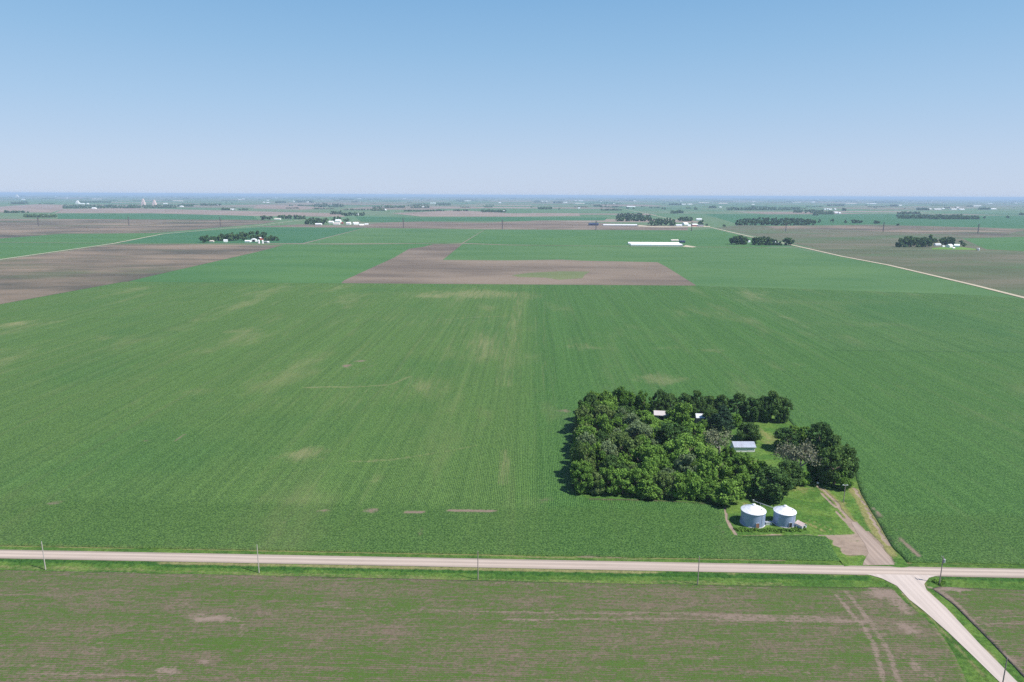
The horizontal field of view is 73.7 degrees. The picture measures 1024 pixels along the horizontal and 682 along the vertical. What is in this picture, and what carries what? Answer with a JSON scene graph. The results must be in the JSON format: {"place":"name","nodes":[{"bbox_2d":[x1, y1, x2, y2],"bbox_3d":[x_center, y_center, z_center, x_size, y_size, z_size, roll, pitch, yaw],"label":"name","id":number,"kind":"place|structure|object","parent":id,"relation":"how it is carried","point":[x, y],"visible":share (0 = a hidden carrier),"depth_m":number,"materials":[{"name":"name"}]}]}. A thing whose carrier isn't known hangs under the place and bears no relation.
{"place":"outdoors","nodes":[
{"label":"outdoors","id":0,"kind":"place"},
{"bbox_2d":[0,204,65,212],"bbox_3d":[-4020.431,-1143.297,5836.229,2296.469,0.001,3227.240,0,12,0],"label":"bare field","id":1,"kind":"structure","parent":0,"point":[45,208],"depth_m":5386.43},
{"bbox_2d":[0,243,110,257],"bbox_3d":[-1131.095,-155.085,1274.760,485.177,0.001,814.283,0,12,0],"label":"crop field","id":2,"kind":"structure","parent":0,"point":[12,249],"depth_m":1533.42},
{"bbox_2d":[0,233,164,242],"bbox_3d":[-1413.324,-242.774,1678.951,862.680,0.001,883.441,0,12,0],"label":"crop field","id":3,"kind":"structure","parent":0,"point":[89,238],"depth_m":1848.79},
{"bbox_2d":[0,219,273,237],"bbox_3d":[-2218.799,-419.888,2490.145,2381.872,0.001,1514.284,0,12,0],"label":"bare field","id":4,"kind":"structure","parent":0,"point":[10,228],"depth_m":2579.58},
{"bbox_2d":[0,244,281,303],"bbox_3d":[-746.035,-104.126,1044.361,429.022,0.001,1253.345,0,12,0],"label":"bare field","id":5,"kind":"structure","parent":0,"point":[30,277],"depth_m":1167.86,"materials":[{"name":"soil"}]},
{"bbox_2d":[57,213,257,219],"bbox_3d":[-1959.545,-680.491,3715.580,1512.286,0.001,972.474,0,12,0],"label":"crop field","id":6,"kind":"structure","parent":0,"point":[136,216],"depth_m":3612.20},
{"bbox_2d":[56,208,344,216],"bbox_3d":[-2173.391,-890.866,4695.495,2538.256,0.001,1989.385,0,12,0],"label":"bare field","id":7,"kind":"structure","parent":0,"point":[176,211],"depth_m":4491.73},
{"bbox_2d":[0,205,431,259],"bbox_3d":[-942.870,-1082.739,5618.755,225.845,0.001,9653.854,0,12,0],"label":"road","id":8,"kind":"structure","parent":0,"point":[139,238],"depth_m":1730.98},
{"bbox_2d":[116,227,361,242],"bbox_3d":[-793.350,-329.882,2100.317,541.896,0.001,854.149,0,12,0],"label":"crop field","id":9,"kind":"structure","parent":0,"point":[292,235],"depth_m":2029.66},
{"bbox_2d":[129,244,431,282],"bbox_3d":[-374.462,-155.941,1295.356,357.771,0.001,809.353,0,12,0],"label":"crop field","id":10,"kind":"structure","parent":0,"point":[311,264],"depth_m":1168.43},
{"bbox_2d":[254,205,329,209],"bbox_3d":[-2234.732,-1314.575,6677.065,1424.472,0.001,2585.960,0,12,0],"label":"bare field","id":11,"kind":"structure","parent":0,"point":[278,207],"depth_m":6263.54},
{"bbox_2d":[305,228,484,243],"bbox_3d":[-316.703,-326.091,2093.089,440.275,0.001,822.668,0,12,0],"label":"crop field","id":12,"kind":"structure","parent":0,"point":[383,235],"depth_m":2002.84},
{"bbox_2d":[29,242,792,247],"bbox_3d":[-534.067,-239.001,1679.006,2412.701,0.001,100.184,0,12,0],"label":"road","id":13,"kind":"structure","parent":0,"point":[421,243],"depth_m":1676.08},
{"bbox_2d":[422,206,478,208],"bbox_3d":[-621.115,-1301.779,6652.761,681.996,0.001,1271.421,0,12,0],"label":"bare field","id":14,"kind":"structure","parent":0,"point":[451,207],"depth_m":6640.69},
{"bbox_2d":[258,221,687,229],"bbox_3d":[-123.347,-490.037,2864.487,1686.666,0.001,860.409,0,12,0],"label":"bare field","id":15,"kind":"structure","parent":0,"point":[557,225],"depth_m":2681.49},
{"bbox_2d":[356,217,607,221],"bbox_3d":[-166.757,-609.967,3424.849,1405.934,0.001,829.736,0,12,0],"label":"crop field","id":16,"kind":"structure","parent":0,"point":[385,219],"depth_m":3491.00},
{"bbox_2d":[0,570,965,681],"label":"bean field","id":17,"kind":"structure","parent":0,"point":[63,626],"depth_m":191.20,"materials":[{"name":"plant"}]},
{"bbox_2d":[394,210,579,216],"bbox_3d":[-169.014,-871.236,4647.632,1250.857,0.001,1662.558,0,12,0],"label":"bare field","id":18,"kind":"structure","parent":0,"point":[460,213],"depth_m":4328.32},
{"bbox_2d":[0,282,1023,564],"bbox_3d":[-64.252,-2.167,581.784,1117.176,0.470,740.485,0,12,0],"label":"corn field","id":19,"kind":"structure","parent":0,"point":[402,418],"depth_m":377.04,"materials":[{"name":"plant"}]},
{"bbox_2d":[0,546,1023,681],"bbox_3d":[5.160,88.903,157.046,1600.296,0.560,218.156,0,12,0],"label":"roadside grass","id":20,"kind":"structure","parent":0,"point":[973,668],"depth_m":221.12,"materials":[{"name":"plant"}]},
{"bbox_2d":[0,194,1023,587],"bbox_3d":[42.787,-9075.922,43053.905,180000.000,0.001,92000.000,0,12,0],"label":"ground","id":21,"kind":"structure","parent":0,"point":[522,204],"depth_m":7902.89,"materials":[{"name":"plant"}]},
{"bbox_2d":[62,204,135,207],"bbox_3d":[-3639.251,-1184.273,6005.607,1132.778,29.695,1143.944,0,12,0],"label":"wood","id":22,"kind":"object","parent":21,"relation":"on","point":[91,206],"visible":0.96,"depth_m":5934.18,"materials":[{"name":"green plant"}]},
{"bbox_2d":[0,195,1023,200],"bbox_3d":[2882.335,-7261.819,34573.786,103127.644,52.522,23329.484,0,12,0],"label":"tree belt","id":23,"kind":"object","parent":21,"relation":"on","point":[477,197],"visible":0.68,"depth_m":29684.65,"materials":[{"name":"green plant"}]},
{"bbox_2d":[7,196,1023,202],"bbox_3d":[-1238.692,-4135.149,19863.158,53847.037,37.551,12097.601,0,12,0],"label":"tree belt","id":24,"kind":"object","parent":21,"relation":"on","point":[562,199],"visible":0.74,"depth_m":18109.11,"materials":[{"name":"green plant"}]},
{"bbox_2d":[21,200,1023,208],"bbox_3d":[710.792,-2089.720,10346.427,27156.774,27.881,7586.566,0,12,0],"label":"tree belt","id":25,"kind":"object","parent":21,"relation":"on","point":[530,206],"visible":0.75,"depth_m":8252.90,"materials":[{"name":"green plant"}]},
{"bbox_2d":[33,194,1022,199],"bbox_3d":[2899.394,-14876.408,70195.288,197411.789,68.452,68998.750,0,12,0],"label":"tree belt","id":26,"kind":"object","parent":21,"relation":"on","point":[595,197],"visible":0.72,"depth_m":49241.08,"materials":[{"name":"green plant"}]},
{"bbox_2d":[630,243,681,245],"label":"long barn","id":27,"kind":"structure","parent":21,"relation":"on","point":[643,244],"depth_m":1664.26,"materials":[{"name":"white"}]},
{"bbox_2d":[740,206,799,209],"bbox_3d":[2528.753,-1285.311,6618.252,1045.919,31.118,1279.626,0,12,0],"label":"wood","id":28,"kind":"object","parent":21,"relation":"on","point":[765,208],"visible":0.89,"depth_m":6545.50,"materials":[{"name":"green plant"}]},
{"bbox_2d":[896,213,938,218],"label":"wood","id":29,"kind":"object","parent":21,"relation":"on","point":[919,216],"visible":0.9,"depth_m":3896.28,"materials":[{"name":"green plant"}]},
{"bbox_2d":[0,243,1023,299],"bbox_3d":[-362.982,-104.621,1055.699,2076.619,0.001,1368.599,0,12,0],"label":"crop field","id":30,"kind":"structure","parent":0,"point":[789,268],"depth_m":1215.48,"materials":[{"name":"plant"}]},
{"bbox_2d":[0,550,1023,577],"bbox_3d":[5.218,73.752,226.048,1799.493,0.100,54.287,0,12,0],"label":"road","id":31,"kind":"structure","parent":0,"point":[515,563],"depth_m":226.06,"materials":[{"name":"gravel"}]},
{"bbox_2d":[0,0,1023,198],"label":"sky","id":32,"kind":"structure","parent":0,"point":[600,98],"materials":[{"name":"blue"}]},
{"bbox_2d":[342,244,695,285],"bbox_3d":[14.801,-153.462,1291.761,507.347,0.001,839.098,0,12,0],"label":"bare field","id":33,"kind":"structure","parent":0,"point":[428,264],"depth_m":1096.10,"materials":[{"name":"soil"}]},
{"bbox_2d":[513,271,588,279],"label":"grass strip","id":34,"kind":"object","parent":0,"point":[559,275],"depth_m":1053.37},
{"bbox_2d":[464,229,778,246],"bbox_3d":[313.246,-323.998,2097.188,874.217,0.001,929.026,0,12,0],"label":"crop field","id":35,"kind":"structure","parent":0,"point":[708,238],"depth_m":1983.89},
{"bbox_2d":[575,412,908,566],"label":"yard grass","id":36,"kind":"structure","parent":0,"point":[822,509],"depth_m":269.01,"materials":[{"name":"plant"}]},
{"bbox_2d":[569,465,593,493],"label":"tree","id":37,"kind":"object","parent":36,"relation":"on","point":[586,485],"visible":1,"depth_m":278.36,"materials":[{"name":"green plant"}]},
{"bbox_2d":[569,459,593,484],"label":"tree","id":38,"kind":"object","parent":36,"relation":"on","point":[575,465],"visible":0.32,"depth_m":286.98,"materials":[{"name":"green plant"}]},
{"bbox_2d":[569,440,595,477],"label":"tree","id":39,"kind":"object","parent":36,"relation":"on","point":[579,452],"visible":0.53,"depth_m":292.47,"materials":[{"name":"green plant"}]},
{"bbox_2d":[573,405,593,429],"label":"tree","id":40,"kind":"object","parent":36,"relation":"on","point":[583,410],"visible":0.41,"depth_m":346.38,"materials":[{"name":"green plant"}]},
{"bbox_2d":[570,425,597,448],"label":"tree","id":41,"kind":"object","parent":36,"relation":"on","point":[585,428],"visible":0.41,"depth_m":321.60,"materials":[{"name":"green plant"}]},
{"bbox_2d":[575,431,595,454],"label":"tree","id":42,"kind":"object","parent":36,"relation":"on","point":[586,436],"visible":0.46,"depth_m":314.28,"materials":[{"name":"green plant"}]},
{"bbox_2d":[578,392,598,411],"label":"tree","id":43,"kind":"object","parent":36,"relation":"on","point":[590,399],"visible":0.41,"depth_m":365.73,"materials":[{"name":"green plant"}]},
{"bbox_2d":[587,470,606,494],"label":"tree","id":44,"kind":"object","parent":36,"relation":"on","point":[596,488],"visible":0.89,"depth_m":277.88,"materials":[{"name":"green plant"}]},
{"bbox_2d":[590,413,613,434],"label":"tree","id":45,"kind":"object","parent":36,"relation":"on","point":[604,425],"visible":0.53,"depth_m":333.46,"materials":[{"name":"green plant"}]},
{"bbox_2d":[594,430,611,442],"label":"tree","id":46,"kind":"object","parent":36,"relation":"on","point":[601,435],"visible":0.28,"depth_m":317.94,"materials":[{"name":"green plant"}]},
{"bbox_2d":[594,404,612,418],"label":"tree","id":47,"kind":"object","parent":36,"relation":"on","point":[601,409],"visible":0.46,"depth_m":354.78,"materials":[{"name":"green plant"}]},
{"bbox_2d":[597,440,617,460],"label":"tree","id":48,"kind":"object","parent":36,"relation":"on","point":[607,447],"visible":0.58,"depth_m":303.97,"materials":[{"name":"green plant"}]},
{"bbox_2d":[599,389,618,406],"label":"tree","id":49,"kind":"object","parent":36,"relation":"on","point":[610,397],"visible":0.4,"depth_m":377.45,"materials":[{"name":"green plant"}]},
{"bbox_2d":[598,465,621,495],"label":"tree","id":50,"kind":"object","parent":36,"relation":"on","point":[607,474],"visible":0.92,"depth_m":278.07,"materials":[{"name":"green plant"}]},
{"bbox_2d":[599,454,629,480],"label":"tree","id":51,"kind":"object","parent":36,"relation":"on","point":[611,459],"visible":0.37,"depth_m":286.66,"materials":[{"name":"green plant"}]},
{"bbox_2d":[609,416,628,432],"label":"tree","id":52,"kind":"object","parent":36,"relation":"on","point":[615,421],"visible":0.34,"depth_m":338.61,"materials":[{"name":"green plant"}]},
{"bbox_2d":[612,386,626,407],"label":"tree","id":53,"kind":"object","parent":36,"relation":"on","point":[617,392],"visible":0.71,"depth_m":380.26,"materials":[{"name":"green plant"}]},
{"bbox_2d":[610,468,632,493],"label":"tree","id":54,"kind":"object","parent":36,"relation":"on","point":[620,475],"visible":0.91,"depth_m":277.05,"materials":[{"name":"green plant"}]},
{"bbox_2d":[611,431,642,462],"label":"tree","id":55,"kind":"object","parent":36,"relation":"on","point":[624,441],"visible":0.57,"depth_m":308.15,"materials":[{"name":"green plant"}]},
{"bbox_2d":[619,412,638,432],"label":"tree","id":56,"kind":"object","parent":36,"relation":"on","point":[630,418],"visible":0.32,"depth_m":340.96,"materials":[{"name":"green plant"}]},
{"bbox_2d":[621,390,642,409],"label":"tree","id":57,"kind":"object","parent":36,"relation":"on","point":[631,397],"visible":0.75,"depth_m":379.15,"materials":[{"name":"green plant"}]},
{"bbox_2d":[620,467,649,495],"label":"tree","id":58,"kind":"object","parent":36,"relation":"on","point":[636,472],"visible":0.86,"depth_m":276.86,"materials":[{"name":"green plant"}]},
{"bbox_2d":[624,419,652,439],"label":"tree","id":59,"kind":"object","parent":36,"relation":"on","point":[640,427],"visible":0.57,"depth_m":327.04,"materials":[{"name":"green plant"}]},
{"bbox_2d":[635,390,652,414],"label":"tree","id":60,"kind":"object","parent":36,"relation":"on","point":[641,398],"visible":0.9,"depth_m":378.24,"materials":[{"name":"green plant"}]},
{"bbox_2d":[627,443,664,468],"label":"tree","id":61,"kind":"object","parent":36,"relation":"on","point":[648,449],"visible":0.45,"depth_m":295.18,"materials":[{"name":"green plant"}]},
{"bbox_2d":[633,475,665,499],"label":"tree","id":62,"kind":"object","parent":36,"relation":"on","point":[651,489],"visible":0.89,"depth_m":274.08,"materials":[{"name":"green plant"}]},
{"bbox_2d":[638,456,660,479],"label":"tree","id":63,"kind":"object","parent":36,"relation":"on","point":[650,468],"visible":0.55,"depth_m":285.11,"materials":[{"name":"green plant"}]},
{"bbox_2d":[651,389,667,414],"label":"tree","id":64,"kind":"object","parent":36,"relation":"on","point":[660,393],"visible":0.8,"depth_m":377.10,"materials":[{"name":"green plant"}]},
{"bbox_2d":[653,471,677,497],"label":"tree","id":65,"kind":"object","parent":36,"relation":"on","point":[666,476],"visible":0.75,"depth_m":275.24,"materials":[{"name":"green plant"}]},
{"bbox_2d":[658,393,678,409],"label":"tree","id":66,"kind":"object","parent":36,"relation":"on","point":[670,398],"visible":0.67,"depth_m":376.87,"materials":[{"name":"green plant"}]},
{"bbox_2d":[651,422,691,446],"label":"tree","id":67,"kind":"object","parent":36,"relation":"on","point":[666,431],"visible":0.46,"depth_m":322.38,"materials":[{"name":"green plant"}]},
{"bbox_2d":[665,470,688,499],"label":"tree","id":68,"kind":"object","parent":36,"relation":"on","point":[679,484],"visible":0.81,"depth_m":273.52,"materials":[{"name":"green plant"}]},
{"bbox_2d":[667,402,693,425],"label":"tree","id":69,"kind":"object","parent":36,"relation":"on","point":[685,408],"visible":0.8,"depth_m":357.07,"materials":[{"name":"green plant"}]},
{"bbox_2d":[663,432,704,467],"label":"tree","id":70,"kind":"object","parent":36,"relation":"on","point":[697,449],"visible":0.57,"depth_m":305.83,"materials":[{"name":"green plant"}]},
{"bbox_2d":[673,452,696,472],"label":"tree","id":71,"kind":"object","parent":36,"relation":"on","point":[687,460],"visible":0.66,"depth_m":291.59,"materials":[{"name":"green plant"}]},
{"bbox_2d":[679,469,702,499],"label":"tree","id":72,"kind":"object","parent":36,"relation":"on","point":[694,483],"visible":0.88,"depth_m":273.45,"materials":[{"name":"green plant"}]},
{"bbox_2d":[689,388,706,417],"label":"tree","id":73,"kind":"object","parent":36,"relation":"on","point":[697,405],"visible":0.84,"depth_m":374.74,"materials":[{"name":"green plant"}]},
{"bbox_2d":[692,423,707,443],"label":"tree","id":74,"kind":"object","parent":36,"relation":"on","point":[700,429],"visible":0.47,"depth_m":334.69,"materials":[{"name":"green plant"}]},
{"bbox_2d":[694,478,715,500],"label":"tree","id":75,"kind":"object","parent":36,"relation":"on","point":[708,483],"visible":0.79,"depth_m":273.71,"materials":[{"name":"green plant"}]},
{"bbox_2d":[696,459,718,482],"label":"tree","id":76,"kind":"object","parent":36,"relation":"on","point":[705,470],"visible":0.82,"depth_m":287.46,"materials":[{"name":"green plant"}]},
{"bbox_2d":[698,395,719,413],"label":"tree","id":77,"kind":"object","parent":36,"relation":"on","point":[710,401],"visible":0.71,"depth_m":374.88,"materials":[{"name":"green plant"}]},
{"bbox_2d":[696,450,732,479],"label":"tree","id":78,"kind":"object","parent":36,"relation":"on","point":[724,471],"visible":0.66,"depth_m":293.33,"materials":[{"name":"green plant"}]},
{"bbox_2d":[702,428,733,453],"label":"bare tree","id":79,"kind":"object","parent":36,"relation":"on","point":[713,437],"visible":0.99,"depth_m":315.46,"materials":[{"name":"white plant"}]},
{"bbox_2d":[707,403,735,432],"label":"cedar tree","id":80,"kind":"object","parent":36,"relation":"on","point":[721,418],"visible":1,"depth_m":353.82,"materials":[{"name":"green plant"}]},
{"bbox_2d":[715,394,729,409],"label":"tree","id":81,"kind":"object","parent":36,"relation":"on","point":[720,400],"visible":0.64,"depth_m":375.46,"materials":[{"name":"green plant"}]},
{"bbox_2d":[708,478,746,505],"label":"tree","id":82,"kind":"object","parent":36,"relation":"on","point":[725,491],"visible":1,"depth_m":268.51,"materials":[{"name":"green plant"}]},
{"bbox_2d":[727,391,747,417],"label":"tree","id":83,"kind":"object","parent":36,"relation":"on","point":[738,397],"visible":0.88,"depth_m":374.11,"materials":[{"name":"green plant"}]},
{"bbox_2d":[729,451,757,475],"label":"tree","id":84,"kind":"object","parent":36,"relation":"on","point":[744,459],"visible":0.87,"depth_m":297.38,"materials":[{"name":"green plant"}]},
{"bbox_2d":[733,473,758,494],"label":"tree","id":85,"kind":"object","parent":36,"relation":"on","point":[748,483],"visible":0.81,"depth_m":277.92,"materials":[{"name":"green plant"}]},
{"bbox_2d":[736,422,762,440],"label":"tree","id":86,"kind":"object","parent":36,"relation":"on","point":[748,431],"visible":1,"depth_m":339.21,"materials":[{"name":"green plant"}]},
{"bbox_2d":[740,397,764,421],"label":"tree","id":87,"kind":"object","parent":36,"relation":"on","point":[753,413],"visible":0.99,"depth_m":369.48,"materials":[{"name":"green plant"}]},
{"bbox_2d":[740,503,766,528],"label":"grain bin","id":88,"kind":"object","parent":36,"relation":"on","point":[753,515],"visible":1,"depth_m":252.07,"materials":[{"name":"metal"}]},
{"bbox_2d":[757,396,770,421],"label":"tree","id":89,"kind":"object","parent":36,"relation":"on","point":[763,401],"visible":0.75,"depth_m":369.17,"materials":[{"name":"green plant"}]},
{"bbox_2d":[734,526,807,532],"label":"weeds","id":90,"kind":"object","parent":36,"relation":"on","point":[743,529],"visible":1,"depth_m":249.67,"materials":[{"name":"green plant"}]},
{"bbox_2d":[760,390,784,421],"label":"tree","id":91,"kind":"object","parent":36,"relation":"on","point":[774,406],"visible":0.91,"depth_m":367.50,"materials":[{"name":"green plant"}]},
{"bbox_2d":[749,465,796,503],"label":"tree","id":92,"kind":"object","parent":36,"relation":"on","point":[774,492],"visible":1,"depth_m":271.66,"materials":[{"name":"green plant"}]},
{"bbox_2d":[772,396,792,422],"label":"tree","id":93,"kind":"object","parent":36,"relation":"on","point":[784,415],"visible":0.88,"depth_m":366.94,"materials":[{"name":"green plant"}]},
{"bbox_2d":[772,505,796,527],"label":"grain bin","id":94,"kind":"object","parent":36,"relation":"on","point":[784,516],"visible":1,"depth_m":252.42,"materials":[{"name":"metal"}]},
{"bbox_2d":[772,426,800,447],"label":"tree","id":95,"kind":"object","parent":36,"relation":"on","point":[787,432],"visible":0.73,"depth_m":326.70,"materials":[{"name":"green plant"}]},
{"bbox_2d":[769,458,803,486],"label":"tree","id":96,"kind":"object","parent":36,"relation":"on","point":[796,470],"visible":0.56,"depth_m":285.39,"materials":[{"name":"green plant"}]},
{"bbox_2d":[770,438,823,465],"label":"bare tree","id":97,"kind":"object","parent":36,"relation":"on","point":[793,453],"visible":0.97,"depth_m":292.48,"materials":[{"name":"white plant"}]},
{"bbox_2d":[804,420,833,452],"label":"tree","id":98,"kind":"object","parent":36,"relation":"on","point":[824,429],"visible":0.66,"depth_m":323.28,"materials":[{"name":"green plant"}]},
{"bbox_2d":[805,453,832,479],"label":"tree","id":99,"kind":"object","parent":36,"relation":"on","point":[811,469],"visible":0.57,"depth_m":293.36,"materials":[{"name":"green plant"}]},
{"bbox_2d":[816,444,853,483],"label":"tree","id":100,"kind":"object","parent":36,"relation":"on","point":[834,454],"visible":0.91,"depth_m":286.19,"materials":[{"name":"green plant"}]},
{"bbox_2d":[821,433,848,465],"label":"tree","id":101,"kind":"object","parent":36,"relation":"on","point":[835,438],"visible":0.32,"depth_m":308.81,"materials":[{"name":"green plant"}]},
{"bbox_2d":[831,469,853,489],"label":"tree","id":102,"kind":"object","parent":36,"relation":"on","point":[844,479],"visible":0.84,"depth_m":283.37,"materials":[{"name":"green plant"}]},
{"bbox_2d":[837,444,860,478],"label":"tree","id":103,"kind":"object","parent":36,"relation":"on","point":[850,452],"visible":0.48,"depth_m":293.50,"materials":[{"name":"green plant"}]},
{"bbox_2d":[730,441,756,451],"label":"barn","id":104,"kind":"structure","parent":0,"point":[744,446],"depth_m":326.70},
{"bbox_2d":[600,204,1023,297],"bbox_3d":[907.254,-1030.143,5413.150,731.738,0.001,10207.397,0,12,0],"label":"road","id":105,"kind":"structure","parent":0,"point":[888,265],"depth_m":1134.86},
{"bbox_2d":[702,286,1023,351],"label":"corn field","id":106,"kind":"structure","parent":0,"point":[865,320],"depth_m":691.80,"materials":[{"name":"plant"}]},
{"bbox_2d":[706,214,1023,227],"bbox_3d":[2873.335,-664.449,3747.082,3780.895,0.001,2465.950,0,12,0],"label":"crop field","id":107,"kind":"structure","parent":0,"point":[987,221],"depth_m":3641.59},
{"bbox_2d":[718,225,1023,251],"bbox_3d":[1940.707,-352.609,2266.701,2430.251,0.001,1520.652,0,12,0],"label":"bean field","id":108,"kind":"structure","parent":0,"point":[836,239],"depth_m":2085.53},
{"bbox_2d":[852,522,894,564],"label":"driveway","id":109,"kind":"structure","parent":0,"point":[877,554],"depth_m":235.57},
{"bbox_2d":[766,225,1021,236],"bbox_3d":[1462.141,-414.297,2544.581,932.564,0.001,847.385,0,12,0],"label":"bare field","id":110,"kind":"structure","parent":0,"point":[973,231],"depth_m":2597.44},
{"bbox_2d":[801,246,1023,296],"bbox_3d":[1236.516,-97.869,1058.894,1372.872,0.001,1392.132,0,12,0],"label":"bean field","id":111,"kind":"structure","parent":0,"point":[1002,271],"depth_m":1263.60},
{"bbox_2d":[869,574,1016,681],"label":"side road","id":112,"kind":"structure","parent":0,"point":[912,588],"depth_m":199.16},
{"bbox_2d":[932,587,1023,676],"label":"bean field","id":113,"kind":"structure","parent":0,"point":[995,617],"depth_m":200.74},
{"bbox_2d":[963,237,1023,250],"bbox_3d":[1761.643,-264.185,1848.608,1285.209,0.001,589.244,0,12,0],"label":"crop field","id":114,"kind":"structure","parent":0,"point":[1008,243],"depth_m":1819.66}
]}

